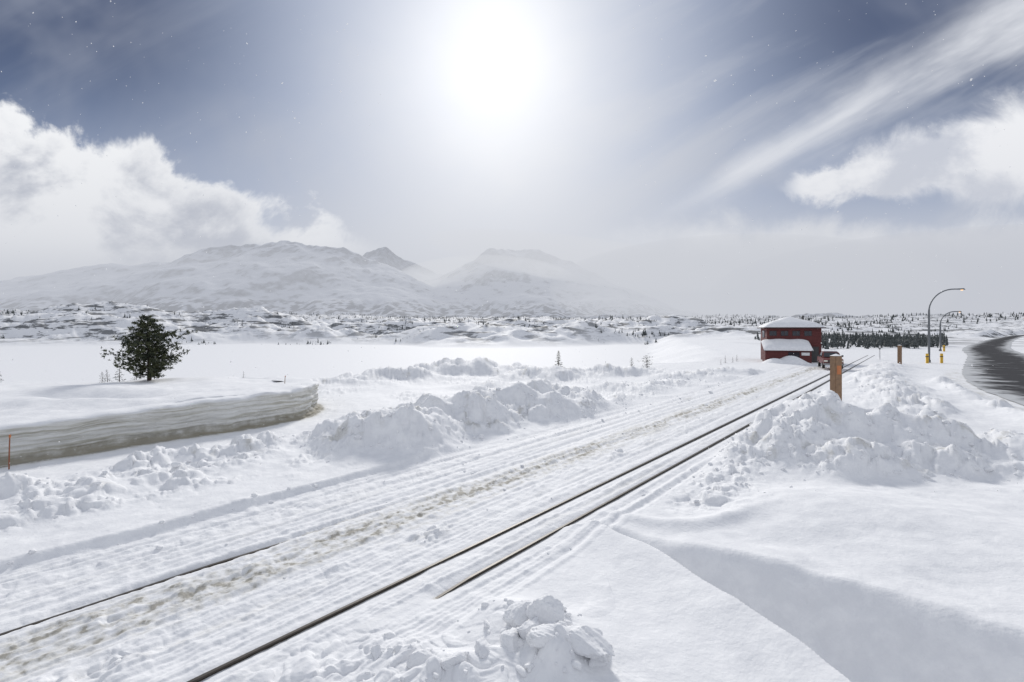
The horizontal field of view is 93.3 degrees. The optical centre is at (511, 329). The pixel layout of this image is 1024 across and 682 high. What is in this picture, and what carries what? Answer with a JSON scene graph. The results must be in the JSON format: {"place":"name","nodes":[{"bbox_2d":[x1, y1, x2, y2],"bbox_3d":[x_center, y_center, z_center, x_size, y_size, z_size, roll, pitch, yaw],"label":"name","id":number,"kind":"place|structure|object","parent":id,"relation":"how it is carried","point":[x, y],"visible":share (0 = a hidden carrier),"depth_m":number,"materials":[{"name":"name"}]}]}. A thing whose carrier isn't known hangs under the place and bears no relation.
{"place":"outdoors","nodes":[
{"label":"outdoors","id":0,"kind":"place"},
{"bbox_2d":[1,0,1017,498],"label":"snowflakes","id":1,"kind":"object","parent":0,"point":[627,258],"visible":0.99,"depth_m":6.21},
{"bbox_2d":[0,240,1022,318],"bbox_3d":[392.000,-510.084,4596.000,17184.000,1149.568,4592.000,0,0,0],"label":"mountain range","id":2,"kind":"structure","parent":0,"point":[272,277],"depth_m":4293.40,"materials":[{"name":"white snow"}]},
{"bbox_2d":[0,301,1023,681],"bbox_3d":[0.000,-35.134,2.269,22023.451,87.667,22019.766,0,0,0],"label":"ground","id":3,"kind":"structure","parent":0,"point":[882,571],"depth_m":12.35,"materials":[{"name":"white snow"}]},
{"bbox_2d":[8,434,10,469],"bbox_3d":[-16.727,4.127,16.100,0.085,1.262,0.052,0,0,0],"label":"snow stake","id":4,"kind":"object","parent":3,"relation":"on","point":[9,453],"visible":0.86,"depth_m":16.09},
{"bbox_2d":[113,361,125,381],"bbox_3d":[-26.807,2.880,33.055,0.899,1.484,0.732,0,0,40],"label":"pine sapling","id":5,"kind":"object","parent":3,"relation":"on","point":[119,376],"visible":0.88,"depth_m":32.99,"materials":[{"name":"green plant"}]},
{"bbox_2d":[0,541,285,635],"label":"railway track","id":6,"kind":"structure","parent":3,"relation":"on","point":[164,580],"depth_m":8.85,"materials":[{"name":"metal"}]},
{"bbox_2d":[100,314,197,380],"bbox_3d":[-24.003,1.171,31.811,3.633,4.492,4.762,0,0,15],"label":"pine tree","id":7,"kind":"object","parent":3,"relation":"on","point":[153,366],"visible":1,"depth_m":31.69,"materials":[{"name":"green plant"}]},
{"bbox_2d":[0,376,320,465],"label":"snow wall","id":8,"kind":"structure","parent":3,"relation":"on","point":[73,434],"depth_m":20.20,"materials":[{"name":"white snow"}]},
{"bbox_2d":[2,305,668,344],"bbox_3d":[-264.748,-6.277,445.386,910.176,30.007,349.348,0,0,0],"label":"distant trees","id":9,"kind":"object","parent":3,"relation":"on","point":[642,334],"visible":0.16,"depth_m":296.91,"materials":[{"name":"green plant"}]},
{"bbox_2d":[370,595,614,669],"bbox_3d":[-0.301,4.431,7.046,3.466,0.794,1.125,0,0,-5],"label":"snow block pile","id":10,"kind":"object","parent":3,"relation":"on","point":[527,620],"visible":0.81,"depth_m":6.86,"materials":[{"name":"white snow"}]},
{"bbox_2d":[0,310,1023,325],"bbox_3d":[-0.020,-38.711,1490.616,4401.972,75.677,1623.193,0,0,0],"label":"distant trees","id":11,"kind":"object","parent":3,"relation":"on","point":[730,323],"visible":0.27,"depth_m":1119.98,"materials":[{"name":"green plant"}]},
{"bbox_2d":[7,375,1022,681],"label":"snow chunks","id":12,"kind":"object","parent":3,"relation":"on","point":[529,667],"visible":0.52,"depth_m":15.05,"materials":[{"name":"white snow"}]},
{"bbox_2d":[187,355,872,681],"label":"railway track","id":13,"kind":"structure","parent":3,"relation":"on","point":[199,678],"depth_m":10.34,"materials":[{"name":"metal"}]},
{"bbox_2d":[555,352,562,366],"bbox_3d":[5.473,3.598,56.971,0.879,2.271,1.438,0,0,-37],"label":"pine tree","id":14,"kind":"object","parent":3,"relation":"on","point":[558,362],"visible":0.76,"depth_m":56.97,"materials":[{"name":"green plant"}]},
{"bbox_2d":[642,356,652,366],"bbox_3d":[16.265,3.871,58.512,2.063,1.608,1.612,0,0,-38],"label":"pine tree","id":15,"kind":"object","parent":3,"relation":"on","point":[646,361],"visible":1,"depth_m":58.32,"materials":[{"name":"green plant"}]},
{"bbox_2d":[758,316,825,363],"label":"red station hut","id":16,"kind":"object","parent":3,"relation":"on","point":[784,339],"visible":0.94,"depth_m":69.37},
{"bbox_2d":[788,352,799,356],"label":"annex window","id":17,"kind":"structure","parent":16,"relation":"in","point":[797,354],"depth_m":68.00,"materials":[{"name":"clear glass"}]},
{"bbox_2d":[805,331,810,335],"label":"window","id":18,"kind":"structure","parent":16,"relation":"in","point":[807,333],"depth_m":69.57,"materials":[{"name":"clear glass"}]},
{"bbox_2d":[812,347,817,361],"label":"door","id":19,"kind":"structure","parent":16,"relation":"in","point":[814,353],"depth_m":69.30,"materials":[{"name":"metal"}]},
{"bbox_2d":[817,350,843,368],"bbox_3d":[37.976,3.541,57.751,2.478,2.068,5.667,0,0,26],"label":"pickup truck","id":20,"kind":"object","parent":3,"relation":"on","point":[823,357],"visible":0.65,"depth_m":57.03,"materials":[{"name":"red paint"}]},
{"bbox_2d":[830,354,841,400],"bbox_3d":[14.201,2.836,21.192,0.330,3.551,0.345,0,0,-7],"label":"wooden post","id":21,"kind":"object","parent":3,"relation":"on","point":[835,373],"visible":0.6,"depth_m":21.05,"materials":[{"name":"brown wood"}]},
{"bbox_2d":[754,331,948,348],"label":"distant trees","id":22,"kind":"object","parent":3,"relation":"on","point":[917,340],"visible":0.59,"depth_m":131.98,"materials":[{"name":"green plant"}]},
{"bbox_2d":[816,322,957,340],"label":"distant trees","id":23,"kind":"object","parent":3,"relation":"on","point":[879,331],"visible":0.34,"depth_m":350.67,"materials":[{"name":"green plant"}]},
{"bbox_2d":[897,345,901,363],"bbox_3d":[48.900,3.355,61.000,0.340,2.890,0.340,0,0,-7],"label":"wooden post","id":24,"kind":"object","parent":3,"relation":"on","point":[899,353],"visible":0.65,"depth_m":60.84,"materials":[{"name":"brown wood"}]},
{"bbox_2d":[925,354,928,362],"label":"yellow bollard","id":25,"kind":"object","parent":3,"relation":"on","point":[926,358],"visible":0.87,"depth_m":67.68,"materials":[{"name":"paint"}]},
{"bbox_2d":[928,288,965,362],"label":"street lamp","id":26,"kind":"object","parent":3,"relation":"on","point":[929,319],"visible":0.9,"depth_m":68.92,"materials":[{"name":"beige metal"}]},
{"bbox_2d":[939,311,961,350],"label":"street lamp","id":27,"kind":"object","parent":3,"relation":"on","point":[940,349],"visible":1,"depth_m":104.90,"materials":[{"name":"beige metal"}]},
{"bbox_2d":[0,0,1023,316],"label":"sky","id":28,"kind":"structure","parent":0,"point":[490,124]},
{"bbox_2d":[962,335,1023,404],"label":"road","id":29,"kind":"structure","parent":0,"point":[997,368],"depth_m":57.76,"materials":[{"name":"grey asphalt"}]}
]}

